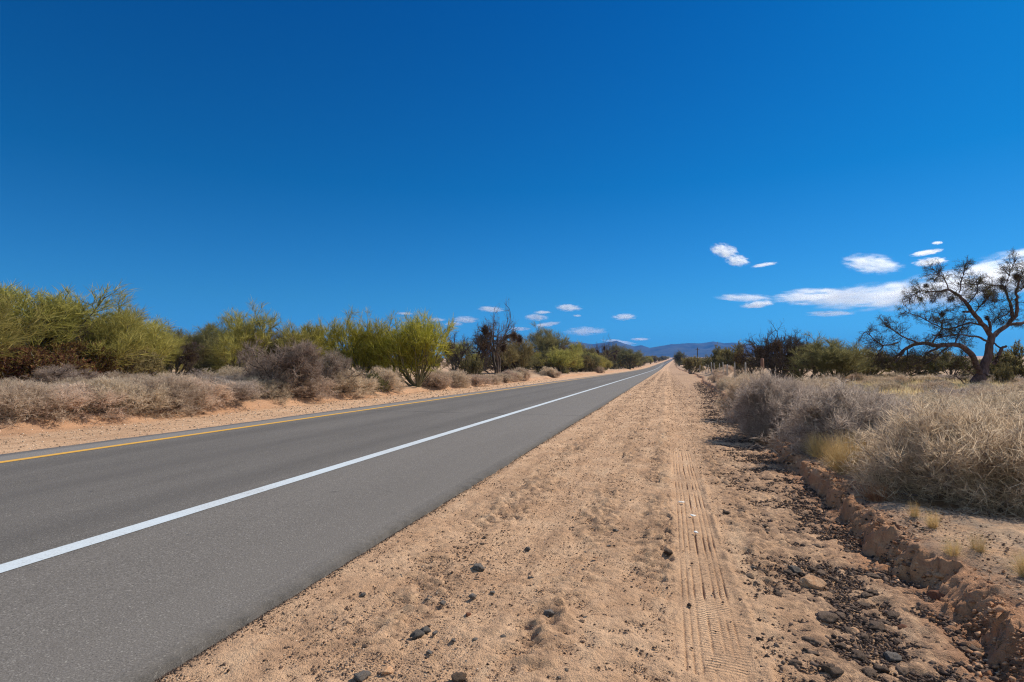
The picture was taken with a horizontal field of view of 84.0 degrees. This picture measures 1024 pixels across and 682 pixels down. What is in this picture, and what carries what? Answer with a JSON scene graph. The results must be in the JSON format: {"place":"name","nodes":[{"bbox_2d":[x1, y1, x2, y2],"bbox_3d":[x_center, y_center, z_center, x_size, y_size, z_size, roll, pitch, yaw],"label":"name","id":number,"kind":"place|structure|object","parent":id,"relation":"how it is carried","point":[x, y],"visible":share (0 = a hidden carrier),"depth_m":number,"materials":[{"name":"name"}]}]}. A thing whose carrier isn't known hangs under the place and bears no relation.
{"place":"outdoors","nodes":[
{"label":"outdoors","id":0,"kind":"place"},
{"bbox_2d":[0,359,673,681],"bbox_3d":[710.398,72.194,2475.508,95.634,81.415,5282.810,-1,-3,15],"label":"road","id":1,"kind":"structure","parent":0,"point":[152,603],"depth_m":5.43,"materials":[{"name":"asphalt"}]},
{"bbox_2d":[0,362,662,462],"bbox_3d":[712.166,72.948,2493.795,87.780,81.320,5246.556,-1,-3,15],"label":"yellow road line","id":2,"kind":"object","parent":1,"relation":"on","point":[218,430],"visible":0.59,"depth_m":11.59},
{"bbox_2d":[0,359,672,572],"bbox_3d":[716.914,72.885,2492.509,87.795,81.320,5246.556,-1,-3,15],"label":"white road line","id":3,"kind":"object","parent":1,"relation":"on","point":[17,563],"visible":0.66,"depth_m":5.49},
{"bbox_2d":[0,356,1023,681],"bbox_3d":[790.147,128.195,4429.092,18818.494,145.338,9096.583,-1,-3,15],"label":"ground","id":4,"kind":"structure","parent":0,"point":[730,624],"depth_m":3.92,"materials":[{"name":"soil"}]},
{"bbox_2d":[0,343,54,382],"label":"desert bush","id":5,"kind":"object","parent":4,"relation":"on","point":[4,369],"visible":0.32,"depth_m":24.54,"materials":[{"name":"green plant"}]},
{"bbox_2d":[0,285,56,360],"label":"palo verde tree","id":6,"kind":"object","parent":4,"relation":"on","point":[6,327],"visible":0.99,"depth_m":25.32,"materials":[{"name":"green plant"}]},
{"bbox_2d":[0,377,79,426],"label":"dry shrub","id":7,"kind":"object","parent":4,"relation":"on","point":[13,396],"visible":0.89,"depth_m":12.72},
{"bbox_2d":[5,301,94,359],"bbox_3d":[-25.256,0.748,29.889,4.546,6.495,3.534,0,-3,-1],"label":"tree","id":8,"kind":"object","parent":4,"relation":"on","point":[70,341],"visible":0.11,"depth_m":30.20,"materials":[{"name":"green plant"}]},
{"bbox_2d":[0,345,100,384],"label":"desert bush","id":9,"kind":"object","parent":4,"relation":"on","point":[59,359],"visible":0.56,"depth_m":24.69,"materials":[{"name":"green plant"}]},
{"bbox_2d":[12,362,104,383],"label":"bare shrub","id":10,"kind":"object","parent":4,"relation":"on","point":[60,374],"visible":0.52,"depth_m":23.17,"materials":[{"name":"brown plant"}]},
{"bbox_2d":[0,279,137,359],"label":"palo verde tree","id":11,"kind":"object","parent":4,"relation":"on","point":[69,311],"visible":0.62,"depth_m":29.93,"materials":[{"name":"green plant"}]},
{"bbox_2d":[2,379,135,422],"bbox_3d":[-11.115,1.538,14.039,3.293,1.221,3.169,2,-3,-42],"label":"dry shrub","id":12,"kind":"object","parent":4,"relation":"on","point":[73,389],"visible":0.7,"depth_m":13.92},
{"bbox_2d":[39,336,123,376],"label":"desert bush","id":13,"kind":"object","parent":4,"relation":"on","point":[104,366],"visible":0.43,"depth_m":30.24,"materials":[{"name":"green plant"}]},
{"bbox_2d":[33,289,164,381],"bbox_3d":[-23.748,-0.337,32.488,7.164,6.089,10.230,2,-3,-39],"label":"palo verde tree","id":14,"kind":"object","parent":4,"relation":"on","point":[114,337],"visible":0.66,"depth_m":31.95,"materials":[{"name":"green plant"}]},
{"bbox_2d":[58,372,184,418],"bbox_3d":[-10.547,1.556,15.171,3.178,1.486,3.058,2,-3,-40],"label":"dry shrub","id":15,"kind":"object","parent":4,"relation":"on","point":[118,386],"visible":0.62,"depth_m":14.92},
{"bbox_2d":[93,370,167,381],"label":"dry shrub","id":16,"kind":"object","parent":4,"relation":"on","point":[127,376],"visible":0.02,"depth_m":19.45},
{"bbox_2d":[107,346,170,379],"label":"desert bush","id":17,"kind":"object","parent":4,"relation":"on","point":[149,368],"visible":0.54,"depth_m":33.08,"materials":[{"name":"green plant"}]},
{"bbox_2d":[93,309,185,373],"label":"palo verde tree","id":18,"kind":"object","parent":4,"relation":"on","point":[155,331],"visible":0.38,"depth_m":40.94,"materials":[{"name":"green plant"}]},
{"bbox_2d":[102,370,215,416],"bbox_3d":[-10.264,1.607,16.390,3.242,1.573,3.160,1,-3,-25],"label":"dry shrub","id":19,"kind":"object","parent":4,"relation":"on","point":[186,392],"visible":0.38,"depth_m":16.16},
{"bbox_2d":[136,328,188,372],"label":"palo verde tree","id":20,"kind":"object","parent":4,"relation":"on","point":[173,360],"visible":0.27,"depth_m":45.96,"materials":[{"name":"green plant"}]},
{"bbox_2d":[147,335,204,375],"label":"tree","id":21,"kind":"object","parent":4,"relation":"on","point":[188,353],"visible":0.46,"depth_m":47.39,"materials":[{"name":"green plant"}]},
{"bbox_2d":[156,321,201,374],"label":"palo verde tree","id":22,"kind":"object","parent":4,"relation":"on","point":[177,363],"visible":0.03,"depth_m":56.73,"materials":[{"name":"green plant"}]},
{"bbox_2d":[157,373,240,412],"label":"dry shrub","id":23,"kind":"object","parent":4,"relation":"on","point":[219,396],"visible":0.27,"depth_m":17.42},
{"bbox_2d":[177,314,232,372],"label":"palo verde tree","id":24,"kind":"object","parent":4,"relation":"on","point":[206,337],"visible":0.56,"depth_m":52.94,"materials":[{"name":"green plant"}]},
{"bbox_2d":[190,357,231,376],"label":"desert bush","id":25,"kind":"object","parent":4,"relation":"on","point":[206,366],"visible":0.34,"depth_m":46.06,"materials":[{"name":"green plant"}]},
{"bbox_2d":[203,370,254,383],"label":"dry shrub","id":26,"kind":"object","parent":4,"relation":"on","point":[236,378],"visible":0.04,"depth_m":20.81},
{"bbox_2d":[202,376,268,405],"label":"dry shrub","id":27,"kind":"object","parent":4,"relation":"on","point":[245,389],"visible":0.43,"depth_m":18.78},
{"bbox_2d":[201,364,275,378],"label":"dry shrub","id":28,"kind":"object","parent":4,"relation":"on","point":[227,371],"visible":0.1,"depth_m":26.04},
{"bbox_2d":[204,297,285,372],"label":"palo verde tree","id":29,"kind":"object","parent":4,"relation":"on","point":[249,332],"visible":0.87,"depth_m":46.05,"materials":[{"name":"green plant"}]},
{"bbox_2d":[236,352,277,377],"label":"bare shrub","id":30,"kind":"object","parent":4,"relation":"on","point":[245,365],"visible":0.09,"depth_m":22.84,"materials":[{"name":"brown plant"}]},
{"bbox_2d":[234,375,295,404],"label":"dry shrub","id":31,"kind":"object","parent":4,"relation":"on","point":[271,389],"visible":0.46,"depth_m":20.52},
{"bbox_2d":[235,337,324,396],"bbox_3d":[-8.867,1.206,22.338,3.355,3.139,3.988,0,-3,-7],"label":"bare shrub","id":32,"kind":"object","parent":4,"relation":"on","point":[298,363],"visible":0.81,"depth_m":21.43,"materials":[{"name":"brown plant"}]},
{"bbox_2d":[0,378,563,452],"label":"side crumbs","id":33,"kind":"object","parent":4,"relation":"on","point":[66,432],"visible":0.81,"depth_m":16.56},
{"bbox_2d":[256,325,325,360],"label":"palo verde tree","id":34,"kind":"object","parent":4,"relation":"on","point":[269,347],"visible":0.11,"depth_m":50.73,"materials":[{"name":"green plant"}]},
{"bbox_2d":[260,373,341,402],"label":"dry shrub","id":35,"kind":"object","parent":4,"relation":"on","point":[320,388],"visible":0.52,"depth_m":21.93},
{"bbox_2d":[269,317,340,361],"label":"palo verde tree","id":36,"kind":"object","parent":4,"relation":"on","point":[309,334],"visible":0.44,"depth_m":47.82,"materials":[{"name":"green plant"}]},
{"bbox_2d":[308,347,368,393],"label":"bare shrub","id":37,"kind":"object","parent":4,"relation":"on","point":[335,364],"visible":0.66,"depth_m":24.66,"materials":[{"name":"brown plant"}]},
{"bbox_2d":[324,368,383,397],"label":"dry shrub","id":38,"kind":"object","parent":4,"relation":"on","point":[346,386],"visible":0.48,"depth_m":25.35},
{"bbox_2d":[312,306,399,375],"bbox_3d":[-9.225,0.257,33.551,5.059,5.119,4.546,1,-3,-25],"label":"palo verde tree","id":39,"kind":"object","parent":4,"relation":"on","point":[356,348],"visible":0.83,"depth_m":32.83,"materials":[{"name":"green plant"}]},
{"bbox_2d":[353,670,371,681],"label":"stone","id":40,"kind":"object","parent":4,"relation":"on","point":[361,676],"visible":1,"depth_m":2.59,"materials":[{"name":"stone"}]},
{"bbox_2d":[362,368,390,392],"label":"desert bush","id":41,"kind":"object","parent":4,"relation":"on","point":[382,383],"visible":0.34,"depth_m":27.39,"materials":[{"name":"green plant"}]},
{"bbox_2d":[367,365,406,394],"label":"dry shrub","id":42,"kind":"object","parent":4,"relation":"on","point":[390,376],"visible":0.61,"depth_m":28.68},
{"bbox_2d":[153,389,629,681],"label":"asphalt edge gravel","id":43,"kind":"structure","parent":4,"relation":"on","point":[240,629],"depth_m":3.66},
{"bbox_2d":[362,306,459,386],"bbox_3d":[-6.135,0.336,33.491,6.230,5.093,4.964,0,-3,6],"label":"palo verde tree","id":44,"kind":"object","parent":4,"relation":"on","point":[417,343],"visible":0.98,"depth_m":32.90,"materials":[{"name":"green plant"}]},
{"bbox_2d":[412,371,453,388],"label":"dry shrub","id":45,"kind":"object","parent":4,"relation":"on","point":[444,381],"visible":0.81,"depth_m":34.27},
{"bbox_2d":[445,370,471,387],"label":"dry shrub","id":46,"kind":"object","parent":4,"relation":"on","point":[461,380],"visible":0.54,"depth_m":37.13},
{"bbox_2d":[439,340,477,368],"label":"palo verde tree","id":47,"kind":"object","parent":4,"relation":"on","point":[457,348],"visible":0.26,"depth_m":90.14,"materials":[{"name":"green plant"}]},
{"bbox_2d":[451,671,466,681],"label":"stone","id":48,"kind":"object","parent":4,"relation":"on","point":[458,677],"visible":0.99,"depth_m":2.58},
{"bbox_2d":[458,351,483,374],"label":"desert bush","id":49,"kind":"object","parent":4,"relation":"on","point":[470,366],"visible":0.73,"depth_m":47.90,"materials":[{"name":"green plant"}]},
{"bbox_2d":[444,324,500,374],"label":"tree","id":50,"kind":"object","parent":4,"relation":"on","point":[483,348],"visible":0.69,"depth_m":73.81,"materials":[{"name":"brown plant"}]},
{"bbox_2d":[469,373,492,385],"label":"dry shrub","id":51,"kind":"object","parent":4,"relation":"on","point":[477,379],"visible":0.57,"depth_m":40.36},
{"bbox_2d":[475,296,523,373],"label":"dead tree","id":52,"kind":"object","parent":4,"relation":"on","point":[499,343],"visible":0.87,"depth_m":73.77,"materials":[{"name":"brown plant"}]},
{"bbox_2d":[488,351,522,371],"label":"desert bush","id":53,"kind":"object","parent":4,"relation":"on","point":[502,365],"visible":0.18,"depth_m":86.94,"materials":[{"name":"green plant"}]},
{"bbox_2d":[494,332,539,369],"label":"palo verde tree","id":54,"kind":"object","parent":4,"relation":"on","point":[521,348],"visible":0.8,"depth_m":85.22,"materials":[{"name":"green plant"}]},
{"bbox_2d":[523,321,571,370],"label":"palo verde tree","id":55,"kind":"object","parent":4,"relation":"on","point":[541,341],"visible":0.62,"depth_m":121.30,"materials":[{"name":"green plant"}]},
{"bbox_2d":[539,367,561,377],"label":"dry shrub","id":56,"kind":"object","parent":4,"relation":"on","point":[550,370],"visible":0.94,"depth_m":70.42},
{"bbox_2d":[178,371,937,681],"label":"verge crumbs","id":57,"kind":"object","parent":4,"relation":"on","point":[429,626],"visible":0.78,"depth_m":3.84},
{"bbox_2d":[545,349,577,373],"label":"palo verde tree","id":58,"kind":"object","parent":4,"relation":"on","point":[561,357],"visible":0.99,"depth_m":87.40,"materials":[{"name":"green plant"}]},
{"bbox_2d":[538,345,584,366],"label":"palo verde tree","id":59,"kind":"object","parent":4,"relation":"on","point":[573,362],"visible":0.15,"depth_m":91.45,"materials":[{"name":"green plant"}]},
{"bbox_2d":[165,404,961,681],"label":"verge pebbles","id":60,"kind":"object","parent":4,"relation":"on","point":[491,587],"visible":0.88,"depth_m":3.50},
{"bbox_2d":[157,457,974,681],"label":"verge grit","id":61,"kind":"object","parent":4,"relation":"on","point":[494,603],"visible":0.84,"depth_m":3.25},
{"bbox_2d":[577,349,603,371],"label":"palo verde tree","id":62,"kind":"object","parent":4,"relation":"on","point":[597,360],"visible":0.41,"depth_m":119.31,"materials":[{"name":"green plant"}]},
{"bbox_2d":[595,334,619,361],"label":"dead tree","id":63,"kind":"object","parent":4,"relation":"on","point":[607,352],"visible":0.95,"depth_m":176.84,"materials":[{"name":"brown plant"}]},
{"bbox_2d":[612,346,646,368],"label":"palo verde tree","id":64,"kind":"object","parent":4,"relation":"on","point":[629,357],"visible":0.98,"depth_m":217.51,"materials":[{"name":"green plant"}]},
{"bbox_2d":[681,355,705,373],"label":"desert bush","id":65,"kind":"object","parent":4,"relation":"on","point":[689,364],"visible":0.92,"depth_m":109.20,"materials":[{"name":"green plant"}]},
{"bbox_2d":[701,344,735,370],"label":"desert bush","id":66,"kind":"object","parent":4,"relation":"on","point":[712,357],"visible":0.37,"depth_m":87.69,"materials":[{"name":"green plant"}]},
{"bbox_2d":[699,358,763,377],"bbox_3d":[24.755,3.623,70.743,0.829,2.046,98.064,-1,-3,16],"label":"wire fence","id":67,"kind":"object","parent":4,"relation":"on","point":[762,362],"visible":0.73,"depth_m":39.99,"materials":[{"name":"brown wood"}]},
{"bbox_2d":[715,339,757,369],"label":"desert bush","id":68,"kind":"object","parent":4,"relation":"on","point":[726,353],"visible":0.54,"depth_m":74.44,"materials":[{"name":"green plant"}]},
{"bbox_2d":[713,367,773,418],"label":"dry shrub","id":69,"kind":"object","parent":4,"relation":"on","point":[731,386],"visible":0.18,"depth_m":15.86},
{"bbox_2d":[728,328,806,378],"bbox_3d":[16.161,1.754,36.227,4.982,5.276,4.242,1,-3,-19],"label":"dead tree","id":70,"kind":"object","parent":4,"relation":"on","point":[744,356],"visible":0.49,"depth_m":35.51,"materials":[{"name":"brown plant"}]},
{"bbox_2d":[736,320,813,379],"bbox_3d":[16.126,0.695,34.787,4.092,4.444,5.394,1,-3,-13],"label":"dead tree","id":71,"kind":"object","parent":4,"relation":"on","point":[773,357],"visible":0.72,"depth_m":34.63,"materials":[{"name":"brown plant"}]},
{"bbox_2d":[712,367,840,443],"bbox_3d":[5.290,1.370,11.429,2.602,1.814,2.569,1,-3,-26],"label":"dry shrub","id":72,"kind":"object","parent":4,"relation":"on","point":[760,402],"visible":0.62,"depth_m":11.11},
{"bbox_2d":[769,329,822,381],"bbox_3d":[18.873,0.977,36.965,5.984,3.997,3.751,1,-3,-27],"label":"dead tree","id":73,"kind":"object","parent":4,"relation":"on","point":[791,338],"visible":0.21,"depth_m":36.43,"materials":[{"name":"brown plant"}]},
{"bbox_2d":[799,574,826,589],"bbox_3d":[1.990,1.604,3.758,0.182,0.098,0.123,2,-8,-2],"label":"stone","id":74,"kind":"object","parent":4,"relation":"on","point":[812,581],"visible":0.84,"depth_m":3.74,"materials":[{"name":"stone"}]},
{"bbox_2d":[795,430,834,457],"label":"grass tuft","id":75,"kind":"object","parent":4,"relation":"on","point":[817,447],"visible":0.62,"depth_m":8.11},
{"bbox_2d":[782,373,862,393],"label":"dry shrub","id":76,"kind":"object","parent":4,"relation":"on","point":[822,383],"visible":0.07,"depth_m":13.09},
{"bbox_2d":[815,611,837,622],"bbox_3d":[1.801,1.589,3.258,0.124,0.070,0.145,-1,-3,27],"label":"earth clod","id":77,"kind":"object","parent":4,"relation":"on","point":[826,616],"visible":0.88,"depth_m":3.23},
{"bbox_2d":[818,664,843,677],"bbox_3d":[1.496,1.543,2.666,0.101,0.051,0.106,7,-1,38],"label":"stone","id":78,"kind":"object","parent":4,"relation":"on","point":[834,672],"visible":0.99,"depth_m":2.64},
{"bbox_2d":[642,380,1023,681],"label":"ditch crumbs","id":79,"kind":"object","parent":4,"relation":"on","point":[843,609],"visible":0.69,"depth_m":3.73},
{"bbox_2d":[784,330,885,380],"bbox_3d":[18.913,1.101,33.024,6.608,3.660,4.517,0,-3,-3],"label":"desert bush","id":80,"kind":"object","parent":4,"relation":"on","point":[832,357],"visible":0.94,"depth_m":32.48,"materials":[{"name":"green plant"}]},
{"bbox_2d":[813,435,859,466],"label":"grass tuft","id":81,"kind":"object","parent":4,"relation":"on","point":[826,459],"visible":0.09,"depth_m":7.31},
{"bbox_2d":[806,429,879,483],"bbox_3d":[4.010,1.347,6.700,1.004,0.664,1.023,-2,-3,42],"label":"grass tuft","id":82,"kind":"object","parent":4,"relation":"on","point":[836,458],"visible":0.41,"depth_m":6.70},
{"bbox_2d":[751,376,950,462],"bbox_3d":[5.242,1.307,8.793,2.869,1.642,2.833,1,-3,-13],"label":"dry shrub","id":83,"kind":"object","parent":4,"relation":"on","point":[838,409],"visible":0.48,"depth_m":8.54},
{"bbox_2d":[705,384,999,681],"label":"bank foot rubble","id":84,"kind":"object","parent":4,"relation":"on","point":[970,669],"visible":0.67,"depth_m":3.78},
{"bbox_2d":[835,349,890,376],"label":"desert bush","id":85,"kind":"object","parent":4,"relation":"on","point":[869,371],"visible":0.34,"depth_m":35.48,"materials":[{"name":"green plant"}]},
{"bbox_2d":[713,388,1023,681],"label":"bank lumps","id":86,"kind":"object","parent":4,"relation":"on","point":[998,608],"visible":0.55,"depth_m":3.44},
{"bbox_2d":[855,480,901,502],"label":"grass tuft","id":87,"kind":"object","parent":4,"relation":"on","point":[870,497],"visible":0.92,"depth_m":5.71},
{"bbox_2d":[868,380,905,393],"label":"dry shrub","id":88,"kind":"object","parent":4,"relation":"on","point":[889,385],"visible":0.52,"depth_m":21.47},
{"bbox_2d":[883,651,901,661],"bbox_3d":[1.912,1.587,2.852,0.081,0.048,0.095,-8,-12,13],"label":"stone","id":89,"kind":"object","parent":4,"relation":"on","point":[891,656],"visible":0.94,"depth_m":2.84,"materials":[{"name":"stone"}]},
{"bbox_2d":[780,436,1023,602],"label":"straw litter","id":90,"kind":"object","parent":4,"relation":"on","point":[957,531],"visible":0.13,"depth_m":4.45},
{"bbox_2d":[783,436,1023,627],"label":"bank crumbs","id":91,"kind":"object","parent":4,"relation":"on","point":[1007,576],"visible":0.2,"depth_m":4.20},
{"bbox_2d":[853,390,964,409],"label":"dry shrub","id":92,"kind":"object","parent":4,"relation":"on","point":[904,395],"visible":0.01,"depth_m":10.97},
{"bbox_2d":[880,355,942,374],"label":"desert bush","id":93,"kind":"object","parent":4,"relation":"on","point":[905,371],"visible":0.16,"depth_m":47.27,"materials":[{"name":"green plant"}]},
{"bbox_2d":[904,373,941,383],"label":"dry shrub","id":94,"kind":"object","parent":4,"relation":"on","point":[925,377],"visible":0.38,"depth_m":32.12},
{"bbox_2d":[827,384,1023,518],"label":"dry shrub","id":95,"kind":"object","parent":4,"relation":"on","point":[976,459],"visible":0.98,"depth_m":5.53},
{"bbox_2d":[919,508,942,528],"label":"grass tuft","id":96,"kind":"object","parent":4,"relation":"on","point":[935,521],"visible":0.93,"depth_m":4.35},
{"bbox_2d":[906,380,959,395],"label":"dry shrub","id":97,"kind":"object","parent":4,"relation":"on","point":[931,385],"visible":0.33,"depth_m":21.02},
{"bbox_2d":[847,377,1023,395],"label":"dry grass","id":98,"kind":"structure","parent":4,"relation":"on","point":[959,383],"depth_m":25.28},
{"bbox_2d":[856,248,1023,387],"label":"mesquite tree","id":99,"kind":"object","parent":4,"relation":"on","point":[981,369],"visible":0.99,"depth_m":26.59,"materials":[{"name":"brown plant"}]},
{"bbox_2d":[914,353,974,375],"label":"desert bush","id":100,"kind":"object","parent":4,"relation":"on","point":[949,366],"visible":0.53,"depth_m":44.73,"materials":[{"name":"green plant"}]},
{"bbox_2d":[939,537,966,555],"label":"grass tuft","id":101,"kind":"object","parent":4,"relation":"on","point":[950,551],"visible":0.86,"depth_m":3.86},
{"bbox_2d":[934,384,1006,395],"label":"dry shrub","id":102,"kind":"object","parent":4,"relation":"on","point":[955,392],"visible":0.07,"depth_m":14.47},
{"bbox_2d":[963,532,994,552],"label":"grass tuft","id":103,"kind":"object","parent":4,"relation":"on","point":[982,548],"visible":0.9,"depth_m":3.85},
{"bbox_2d":[953,384,1012,400],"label":"dry shrub","id":104,"kind":"object","parent":4,"relation":"on","point":[991,391],"visible":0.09,"depth_m":13.66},
{"bbox_2d":[943,381,1023,413],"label":"dry shrub","id":105,"kind":"object","parent":4,"relation":"on","point":[989,400],"visible":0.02,"depth_m":7.19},
{"bbox_2d":[970,338,1023,378],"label":"desert bush","id":106,"kind":"object","parent":4,"relation":"on","point":[1014,359],"visible":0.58,"depth_m":33.55,"materials":[{"name":"green plant"}]},
{"bbox_2d":[974,382,1023,396],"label":"dry shrub","id":107,"kind":"object","parent":4,"relation":"on","point":[1020,387],"visible":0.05,"depth_m":14.05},
{"bbox_2d":[976,387,1023,420],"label":"dry shrub","id":108,"kind":"object","parent":4,"relation":"on","point":[1016,402],"visible":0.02,"depth_m":6.10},
{"bbox_2d":[987,359,1017,383],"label":"desert bush","id":109,"kind":"object","parent":4,"relation":"on","point":[1005,373],"visible":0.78,"depth_m":28.84,"materials":[{"name":"green plant"}]},
{"bbox_2d":[997,549,1023,577],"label":"grass tuft","id":110,"kind":"object","parent":4,"relation":"on","point":[1021,568],"visible":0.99,"depth_m":3.48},
{"bbox_2d":[0,0,1023,357],"label":"sky","id":111,"kind":"structure","parent":0,"point":[648,173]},
{"bbox_2d":[565,341,786,357],"bbox_3d":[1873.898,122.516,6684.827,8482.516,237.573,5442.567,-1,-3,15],"label":"mountains","id":112,"kind":"structure","parent":0,"point":[688,349],"depth_m":5893.64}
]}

